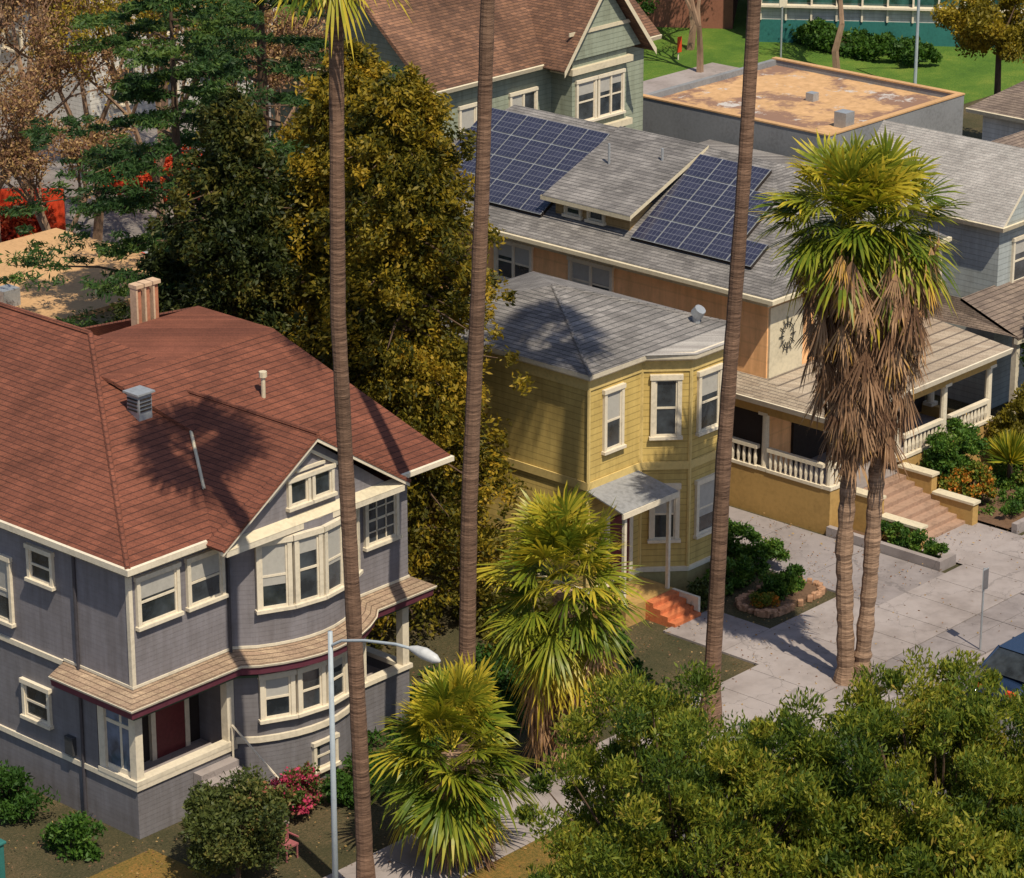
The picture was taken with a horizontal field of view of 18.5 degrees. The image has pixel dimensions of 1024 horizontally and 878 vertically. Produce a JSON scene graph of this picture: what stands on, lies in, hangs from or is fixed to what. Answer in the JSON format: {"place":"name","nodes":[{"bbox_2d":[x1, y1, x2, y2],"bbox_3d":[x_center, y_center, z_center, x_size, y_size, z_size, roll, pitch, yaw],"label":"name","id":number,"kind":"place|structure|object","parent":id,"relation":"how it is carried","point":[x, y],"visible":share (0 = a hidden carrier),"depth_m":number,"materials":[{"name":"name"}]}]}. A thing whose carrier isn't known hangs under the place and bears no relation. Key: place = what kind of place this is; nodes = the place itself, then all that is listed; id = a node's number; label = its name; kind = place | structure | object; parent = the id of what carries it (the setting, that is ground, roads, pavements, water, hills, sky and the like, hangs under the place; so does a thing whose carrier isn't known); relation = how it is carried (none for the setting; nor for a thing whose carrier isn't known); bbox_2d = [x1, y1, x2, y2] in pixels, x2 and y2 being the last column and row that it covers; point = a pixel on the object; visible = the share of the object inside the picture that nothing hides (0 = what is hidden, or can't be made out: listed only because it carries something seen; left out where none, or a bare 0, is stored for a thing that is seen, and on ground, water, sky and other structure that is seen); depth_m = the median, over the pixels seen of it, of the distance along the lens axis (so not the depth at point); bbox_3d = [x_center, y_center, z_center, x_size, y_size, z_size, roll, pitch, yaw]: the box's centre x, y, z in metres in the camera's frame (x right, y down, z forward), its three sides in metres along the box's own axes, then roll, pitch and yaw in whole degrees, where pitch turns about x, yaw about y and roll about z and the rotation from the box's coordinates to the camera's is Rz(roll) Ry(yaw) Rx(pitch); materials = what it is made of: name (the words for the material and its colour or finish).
{"place":"outdoors","nodes":[
{"label":"outdoors","id":0,"kind":"place"},
{"bbox_2d":[242,443,383,534],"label":"gable wall","id":1,"kind":"structure","parent":0,"point":[273,511],"depth_m":79.67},
{"bbox_2d":[270,0,643,224],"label":"walls","id":2,"kind":"structure","parent":0,"point":[556,93],"depth_m":124.79,"materials":[{"name":"green"}]},
{"bbox_2d":[267,0,660,91],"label":"roof","id":3,"kind":"structure","parent":2,"relation":"on","point":[437,41],"depth_m":121.93,"materials":[{"name":"brown tile"}]},
{"bbox_2d":[457,68,625,131],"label":"window frames","id":4,"kind":"structure","parent":2,"relation":"attached to","point":[596,78],"depth_m":125.02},
{"bbox_2d":[465,81,620,130],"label":"window glass","id":5,"kind":"object","parent":4,"relation":"in","point":[585,110],"visible":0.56,"depth_m":125.60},
{"bbox_2d":[527,0,653,72],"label":"gable roof","id":6,"kind":"structure","parent":2,"relation":"attached to","point":[555,23],"depth_m":124.07,"materials":[{"name":"brown tile"}]},
{"bbox_2d":[0,95,1023,877],"bbox_3d":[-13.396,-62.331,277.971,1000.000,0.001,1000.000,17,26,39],"label":"ground","id":7,"kind":"structure","parent":0,"point":[660,653],"depth_m":80.61,"materials":[{"name":"soil"}]},
{"bbox_2d":[0,198,56,241],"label":"red flowering hedge","id":8,"kind":"object","parent":7,"relation":"on","point":[8,224],"visible":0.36,"depth_m":126.22,"materials":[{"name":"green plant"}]},
{"bbox_2d":[0,758,60,824],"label":"foundation shrub","id":9,"kind":"object","parent":7,"relation":"on","point":[13,778],"visible":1,"depth_m":79.90,"materials":[{"name":"green plant"}]},
{"bbox_2d":[0,0,131,240],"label":"bare tree","id":10,"kind":"object","parent":7,"relation":"on","point":[98,229],"visible":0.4,"depth_m":124.51,"materials":[{"name":"brown plant"}]},
{"bbox_2d":[0,76,137,232],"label":"bare tree","id":11,"kind":"object","parent":7,"relation":"on","point":[15,152],"visible":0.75,"depth_m":115.99,"materials":[{"name":"brown plant"}]},
{"bbox_2d":[39,810,107,862],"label":"foundation shrub","id":12,"kind":"object","parent":7,"relation":"on","point":[68,829],"visible":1,"depth_m":77.97,"materials":[{"name":"green plant"}]},
{"bbox_2d":[0,0,147,242],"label":"bare tree","id":13,"kind":"object","parent":7,"relation":"on","point":[55,63],"visible":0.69,"depth_m":119.78,"materials":[{"name":"brown plant"}]},
{"bbox_2d":[69,305,130,324],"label":"walls","id":14,"kind":"structure","parent":7,"relation":"on","point":[100,319],"depth_m":104.43,"materials":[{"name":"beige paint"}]},
{"bbox_2d":[0,228,148,320],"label":"roof","id":15,"kind":"structure","parent":14,"relation":"on","point":[64,300],"depth_m":107.31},
{"bbox_2d":[0,108,271,251],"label":"parking","id":16,"kind":"structure","parent":7,"relation":"on","point":[132,225],"depth_m":134.42,"materials":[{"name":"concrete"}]},
{"bbox_2d":[0,0,276,124],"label":"walls","id":17,"kind":"structure","parent":16,"relation":"on","point":[96,105],"depth_m":146.80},
{"bbox_2d":[25,0,272,225],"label":"bare tree","id":18,"kind":"object","parent":7,"relation":"on","point":[88,32],"visible":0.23,"depth_m":120.87,"materials":[{"name":"brown plant"}]},
{"bbox_2d":[88,849,212,877],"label":"yard","id":19,"kind":"structure","parent":7,"relation":"on","point":[175,869],"depth_m":77.57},
{"bbox_2d":[0,0,321,327],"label":"cedar tree","id":20,"kind":"object","parent":7,"relation":"on","point":[137,87],"visible":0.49,"depth_m":96.59,"materials":[{"name":"green plant"}]},
{"bbox_2d":[100,212,248,321],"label":"dark conifer","id":21,"kind":"object","parent":7,"relation":"on","point":[161,260],"visible":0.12,"depth_m":95.73,"materials":[{"name":"green plant"}]},
{"bbox_2d":[0,640,409,839],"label":"walls","id":22,"kind":"structure","parent":7,"relation":"on","point":[148,811],"depth_m":80.84,"materials":[{"name":"wood"}]},
{"bbox_2d":[71,556,232,812],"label":"drain pipes","id":23,"kind":"object","parent":22,"relation":"attached to","point":[78,662],"visible":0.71,"depth_m":79.27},
{"bbox_2d":[0,463,402,774],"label":"window frames","id":24,"kind":"structure","parent":22,"relation":"attached to","point":[292,541],"depth_m":80.00,"materials":[{"name":"wood"}]},
{"bbox_2d":[0,525,341,696],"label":"window blinds","id":25,"kind":"object","parent":24,"relation":"in","point":[273,559],"depth_m":79.45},
{"bbox_2d":[0,469,395,768],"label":"window sashes","id":26,"kind":"object","parent":24,"relation":"in","point":[316,565],"depth_m":80.29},
{"bbox_2d":[0,471,393,765],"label":"window glass","id":27,"kind":"object","parent":26,"relation":"in","point":[206,588],"visible":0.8,"depth_m":80.19,"materials":[{"name":"glass"}]},
{"bbox_2d":[0,483,407,684],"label":"walls","id":28,"kind":"structure","parent":22,"relation":"on","point":[44,620],"depth_m":79.21,"materials":[{"name":"grey"}]},
{"bbox_2d":[0,307,411,567],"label":"roof","id":29,"kind":"structure","parent":28,"relation":"on","point":[55,482],"depth_m":79.79,"materials":[{"name":"red"}]},
{"bbox_2d":[128,277,160,325],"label":"chimney","id":30,"kind":"object","parent":29,"relation":"on","point":[143,284],"visible":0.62,"depth_m":86.61,"materials":[{"name":"concrete"}]},
{"bbox_2d":[0,302,319,569],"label":"ridge caps","id":31,"kind":"object","parent":29,"relation":"on","point":[106,431],"visible":1,"depth_m":80.47,"materials":[{"name":"red"}]},
{"bbox_2d":[82,306,450,480],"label":"wing roof","id":32,"kind":"structure","parent":28,"relation":"on","point":[220,355],"depth_m":83.65,"materials":[{"name":"red"}]},
{"bbox_2d":[229,478,402,550],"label":"gable ledge","id":33,"kind":"object","parent":28,"relation":"on","point":[306,516],"visible":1,"depth_m":79.83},
{"bbox_2d":[0,438,453,791],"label":"white trim","id":34,"kind":"structure","parent":22,"relation":"on","point":[136,778],"depth_m":79.56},
{"bbox_2d":[106,709,129,770],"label":"porch glass","id":35,"kind":"object","parent":34,"relation":"on","point":[113,740],"visible":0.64,"depth_m":78.81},
{"bbox_2d":[155,700,185,758],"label":"front door","id":36,"kind":"structure","parent":34,"relation":"attached to","point":[170,729],"depth_m":80.82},
{"bbox_2d":[50,589,433,719],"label":"mauve frieze","id":37,"kind":"object","parent":34,"relation":"attached to","point":[239,672],"visible":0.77,"depth_m":79.51,"materials":[{"name":"paint"}]},
{"bbox_2d":[49,576,435,710],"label":"belt roof","id":38,"kind":"structure","parent":34,"relation":"on","point":[137,698],"depth_m":79.49,"materials":[{"name":"wood"}]},
{"bbox_2d":[143,86,328,354],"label":"cypress tree","id":39,"kind":"object","parent":7,"relation":"on","point":[234,162],"visible":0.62,"depth_m":90.95,"materials":[{"name":"green plant"}]},
{"bbox_2d":[177,763,295,877],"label":"flowering bush","id":40,"kind":"object","parent":7,"relation":"on","point":[238,824],"visible":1,"depth_m":76.09,"materials":[{"name":"green plant"}]},
{"bbox_2d":[49,0,428,249],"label":"cedar tree","id":41,"kind":"object","parent":7,"relation":"on","point":[296,68],"visible":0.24,"depth_m":106.08,"materials":[{"name":"green plant"}]},
{"bbox_2d":[156,0,328,147],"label":"bare tree","id":42,"kind":"object","parent":7,"relation":"on","point":[273,81],"visible":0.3,"depth_m":120.27,"materials":[{"name":"brown plant"}]},
{"bbox_2d":[268,761,323,817],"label":"magenta rose bush","id":43,"kind":"object","parent":7,"relation":"on","point":[300,784],"visible":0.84,"depth_m":79.66,"materials":[{"name":"pink plant"}]},
{"bbox_2d":[256,0,413,877],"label":"tall fan palm","id":44,"kind":"object","parent":7,"relation":"on","point":[339,14],"visible":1,"depth_m":71.17,"materials":[{"name":"brown plant"}]},
{"bbox_2d":[234,37,458,517],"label":"redwood tree","id":45,"kind":"object","parent":7,"relation":"on","point":[311,170],"visible":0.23,"depth_m":91.46,"materials":[{"name":"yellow plant"}]},
{"bbox_2d":[309,740,423,808],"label":"foundation shrub","id":46,"kind":"object","parent":7,"relation":"on","point":[344,793],"visible":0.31,"depth_m":80.75,"materials":[{"name":"green plant"}]},
{"bbox_2d":[328,630,440,877],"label":"street lamp","id":47,"kind":"object","parent":7,"relation":"on","point":[425,654],"visible":1,"depth_m":70.58,"materials":[{"name":"metal"}]},
{"bbox_2d":[282,61,549,648],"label":"redwood tree","id":48,"kind":"object","parent":7,"relation":"on","point":[412,170],"visible":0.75,"depth_m":87.81,"materials":[{"name":"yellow plant"}]},
{"bbox_2d":[369,650,546,877],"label":"young fan palm","id":49,"kind":"object","parent":7,"relation":"on","point":[450,821],"visible":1,"depth_m":76.45,"materials":[{"name":"green plant"}]},
{"bbox_2d":[456,0,494,797],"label":"tall fan palm","id":50,"kind":"object","parent":7,"relation":"on","point":[468,561],"visible":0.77,"depth_m":77.16,"materials":[{"name":"brown plant"}]},
{"bbox_2d":[367,630,657,754],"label":"ivy ground plants","id":51,"kind":"object","parent":7,"relation":"on","point":[637,663],"visible":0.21,"depth_m":86.79,"materials":[{"name":"green plant"}]},
{"bbox_2d":[417,543,709,614],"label":"foundation","id":52,"kind":"object","parent":7,"relation":"on","point":[679,579],"visible":0.2,"depth_m":93.95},
{"bbox_2d":[417,354,722,587],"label":"walls","id":53,"kind":"structure","parent":52,"relation":"on","point":[546,429],"depth_m":92.16,"materials":[{"name":"yellow"}]},
{"bbox_2d":[422,336,723,611],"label":"white trim","id":54,"kind":"structure","parent":53,"relation":"attached to","point":[692,599],"depth_m":91.66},
{"bbox_2d":[440,271,725,377],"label":"roof","id":55,"kind":"structure","parent":54,"relation":"on","point":[610,333],"depth_m":92.39,"materials":[{"name":"grey"}]},
{"bbox_2d":[587,470,677,513],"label":"canopy","id":56,"kind":"object","parent":54,"relation":"on","point":[633,491],"visible":0.93,"depth_m":91.38,"materials":[{"name":"metal"}]},
{"bbox_2d":[644,326,725,355],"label":"bay roof","id":57,"kind":"structure","parent":54,"relation":"on","point":[702,341],"depth_m":92.08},
{"bbox_2d":[439,348,723,587],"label":"yellow trim","id":58,"kind":"structure","parent":53,"relation":"attached to","point":[642,368],"depth_m":91.79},
{"bbox_2d":[601,362,722,543],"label":"window frames","id":59,"kind":"structure","parent":53,"relation":"attached to","point":[654,378],"depth_m":92.23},
{"bbox_2d":[608,371,717,516],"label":"window blinds","id":60,"kind":"object","parent":59,"relation":"in","point":[709,383],"depth_m":92.71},
{"bbox_2d":[607,370,719,538],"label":"window sashes","id":61,"kind":"object","parent":59,"relation":"in","point":[675,434],"depth_m":92.32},
{"bbox_2d":[607,381,716,536],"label":"window glass","id":62,"kind":"object","parent":61,"relation":"in","point":[666,393],"visible":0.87,"depth_m":92.25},
{"bbox_2d":[477,482,655,773],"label":"young fan palm","id":63,"kind":"object","parent":7,"relation":"on","point":[559,651],"visible":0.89,"depth_m":80.41,"materials":[{"name":"green plant"}]},
{"bbox_2d":[463,785,705,877],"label":"verge","id":64,"kind":"structure","parent":7,"relation":"on","point":[509,864],"depth_m":77.67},
{"bbox_2d":[591,576,672,626],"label":"landing","id":65,"kind":"object","parent":7,"relation":"on","point":[649,590],"visible":0.29,"depth_m":92.36,"materials":[{"name":"paint"}]},
{"bbox_2d":[645,589,700,627],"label":"front steps","id":66,"kind":"structure","parent":7,"relation":"on","point":[671,608],"depth_m":92.04,"materials":[{"name":"ceramic"}]},
{"bbox_2d":[512,658,890,877],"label":"street tree","id":67,"kind":"object","parent":7,"relation":"on","point":[658,795],"visible":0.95,"depth_m":63.25,"materials":[{"name":"green plant"}]},
{"bbox_2d":[439,104,1013,549],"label":"peach house with solar panels","id":68,"kind":"structure","parent":7,"relation":"on","point":[639,214],"depth_m":101.33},
{"bbox_2d":[492,205,818,326],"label":"window frames","id":69,"kind":"structure","parent":68,"relation":"in","point":[611,286],"depth_m":103.15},
{"bbox_2d":[699,0,761,732],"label":"tall fan palm","id":70,"kind":"object","parent":7,"relation":"on","point":[716,592],"visible":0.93,"depth_m":81.39,"materials":[{"name":"brown plant"}]},
{"bbox_2d":[690,551,770,594],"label":"garden shrub","id":71,"kind":"object","parent":7,"relation":"on","point":[745,567],"visible":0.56,"depth_m":94.30,"materials":[{"name":"green plant"}]},
{"bbox_2d":[727,518,790,561],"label":"driveway hedge","id":72,"kind":"object","parent":7,"relation":"on","point":[772,549],"visible":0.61,"depth_m":95.75,"materials":[{"name":"green plant"}]},
{"bbox_2d":[734,563,826,618],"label":"planter island","id":73,"kind":"structure","parent":7,"relation":"on","point":[777,593],"depth_m":93.31,"materials":[{"name":"soil"}]},
{"bbox_2d":[643,59,963,160],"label":"walls","id":74,"kind":"structure","parent":7,"relation":"on","point":[686,123],"depth_m":133.35,"materials":[{"name":"concrete"}]},
{"bbox_2d":[661,65,940,131],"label":"flat roof","id":75,"kind":"structure","parent":74,"relation":"on","point":[781,91],"depth_m":135.53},
{"bbox_2d":[643,57,964,135],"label":"parapet cap","id":76,"kind":"object","parent":74,"relation":"on","point":[954,94],"visible":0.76,"depth_m":133.25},
{"bbox_2d":[748,126,972,685],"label":"twin fan palm","id":77,"kind":"object","parent":7,"relation":"on","point":[862,278],"visible":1,"depth_m":83.16,"materials":[{"name":"green plant"}]},
{"bbox_2d":[753,644,1023,877],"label":"street tree","id":78,"kind":"object","parent":7,"relation":"on","point":[975,769],"visible":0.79,"depth_m":63.66,"materials":[{"name":"green plant"}]},
{"bbox_2d":[781,798,1023,877],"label":"street tree","id":79,"kind":"object","parent":7,"relation":"on","point":[985,858],"visible":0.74,"depth_m":61.78,"materials":[{"name":"green plant"}]},
{"bbox_2d":[881,520,949,557],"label":"garden hedge","id":80,"kind":"object","parent":7,"relation":"on","point":[914,540],"visible":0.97,"depth_m":96.52,"materials":[{"name":"green plant"}]},
{"bbox_2d":[826,517,1023,571],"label":"garden wall","id":81,"kind":"structure","parent":7,"relation":"on","point":[943,563],"depth_m":96.41,"materials":[{"name":"concrete"}]},
{"bbox_2d":[871,594,1023,697],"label":"driveway apron","id":82,"kind":"object","parent":7,"relation":"on","point":[994,636],"visible":0.63,"depth_m":90.81,"materials":[{"name":"concrete"}]},
{"bbox_2d":[890,194,1023,408],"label":"walls","id":83,"kind":"structure","parent":7,"relation":"on","point":[982,257],"depth_m":108.74,"materials":[{"name":"wood"}]},
{"bbox_2d":[922,522,1021,563],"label":"front walk","id":84,"kind":"structure","parent":7,"relation":"on","point":[966,550],"depth_m":97.92,"materials":[{"name":"concrete"}]},
{"bbox_2d":[928,131,1023,413],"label":"gray house with porch","id":85,"kind":"structure","parent":7,"relation":"on","point":[997,309],"depth_m":106.77,"materials":[{"name":"wood"}]},
{"bbox_2d":[871,120,1023,226],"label":"roof","id":86,"kind":"structure","parent":85,"relation":"on","point":[989,175],"depth_m":108.61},
{"bbox_2d":[930,0,1023,93],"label":"yellow green tree","id":87,"kind":"object","parent":7,"relation":"on","point":[981,26],"visible":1,"depth_m":137.36,"materials":[{"name":"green plant"}]},
{"bbox_2d":[973,458,1023,529],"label":"garden bed","id":88,"kind":"object","parent":7,"relation":"on","point":[998,517],"visible":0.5,"depth_m":99.80,"materials":[{"name":"soil"}]},
{"bbox_2d":[920,416,990,487],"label":"garden bush","id":89,"kind":"object","parent":88,"relation":"on","point":[944,454],"visible":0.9,"depth_m":100.77,"materials":[{"name":"green plant"}]},
{"bbox_2d":[937,460,998,499],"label":"orange flower bed","id":90,"kind":"object","parent":88,"relation":"on","point":[978,488],"visible":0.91,"depth_m":100.33,"materials":[{"name":"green plant"}]},
{"bbox_2d":[976,456,1023,515],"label":"ground cover plants","id":91,"kind":"object","parent":88,"relation":"on","point":[1002,483],"visible":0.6,"depth_m":101.96,"materials":[{"name":"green plant"}]},
{"bbox_2d":[982,429,1023,480],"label":"spiky yucca plant","id":92,"kind":"object","parent":88,"relation":"on","point":[1006,448],"visible":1,"depth_m":101.70,"materials":[{"name":"green plant"}]},
{"bbox_2d":[984,382,1023,440],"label":"garden bush","id":93,"kind":"object","parent":88,"relation":"on","point":[1008,420],"visible":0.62,"depth_m":103.17,"materials":[{"name":"green plant"}]},
{"bbox_2d":[277,0,1023,103],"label":"lawn","id":94,"kind":"structure","parent":0,"point":[971,78],"depth_m":159.04,"materials":[{"name":"green plant"}]},
{"bbox_2d":[788,16,942,66],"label":"office hedge","id":95,"kind":"object","parent":94,"relation":"on","point":[820,34],"visible":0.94,"depth_m":159.66,"materials":[{"name":"green plant"}]},
{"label":"walls","id":96,"kind":"object","parent":94,"relation":"on","visible":0},
{"bbox_2d":[759,19,993,47],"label":"teal band","id":97,"kind":"object","parent":96,"relation":"attached to","point":[770,30],"visible":0.22,"depth_m":162.29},
{"bbox_2d":[762,7,1022,22],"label":"white panels","id":98,"kind":"object","parent":97,"relation":"on","point":[849,14],"depth_m":162.27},
{"bbox_2d":[762,0,1023,8],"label":"glass front","id":99,"kind":"object","parent":97,"relation":"attached to","point":[923,3],"depth_m":162.06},
{"bbox_2d":[760,0,1023,22],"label":"white mullions","id":100,"kind":"object","parent":99,"relation":"attached to","point":[862,7],"visible":0.53,"depth_m":161.95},
{"bbox_2d":[323,535,1023,877],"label":"sidewalk","id":101,"kind":"structure","parent":0,"point":[760,689],"depth_m":89.28,"materials":[{"name":"concrete"}]},
{"bbox_2d":[638,0,737,28],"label":"walls","id":102,"kind":"structure","parent":0,"point":[717,14],"depth_m":166.05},
{"bbox_2d":[643,62,737,93],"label":"park path","id":103,"kind":"structure","parent":0,"point":[672,79],"depth_m":155.76,"materials":[{"name":"concrete"}]},
{"bbox_2d":[663,597,878,664],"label":"front paving","id":104,"kind":"structure","parent":0,"point":[738,633],"depth_m":91.16,"materials":[{"name":"concrete"}]},
{"bbox_2d":[727,506,943,604],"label":"driveway","id":105,"kind":"structure","parent":0,"point":[893,587],"depth_m":96.19,"materials":[{"name":"concrete"}]},
{"bbox_2d":[683,661,1023,871],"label":"road","id":106,"kind":"structure","parent":0,"point":[1001,721],"depth_m":85.32,"materials":[{"name":"asphalt"}]},
{"bbox_2d":[971,632,1023,701],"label":"parked car","id":107,"kind":"object","parent":106,"relation":"on","point":[1006,659],"visible":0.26,"depth_m":86.47,"materials":[{"name":"blue paint"}]},
{"bbox_2d":[982,115,1023,140],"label":"walls","id":108,"kind":"structure","parent":0,"point":[993,128],"depth_m":127.69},
{"bbox_2d":[967,81,1023,118],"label":"roof","id":109,"kind":"structure","parent":108,"relation":"on","point":[1009,101],"depth_m":127.30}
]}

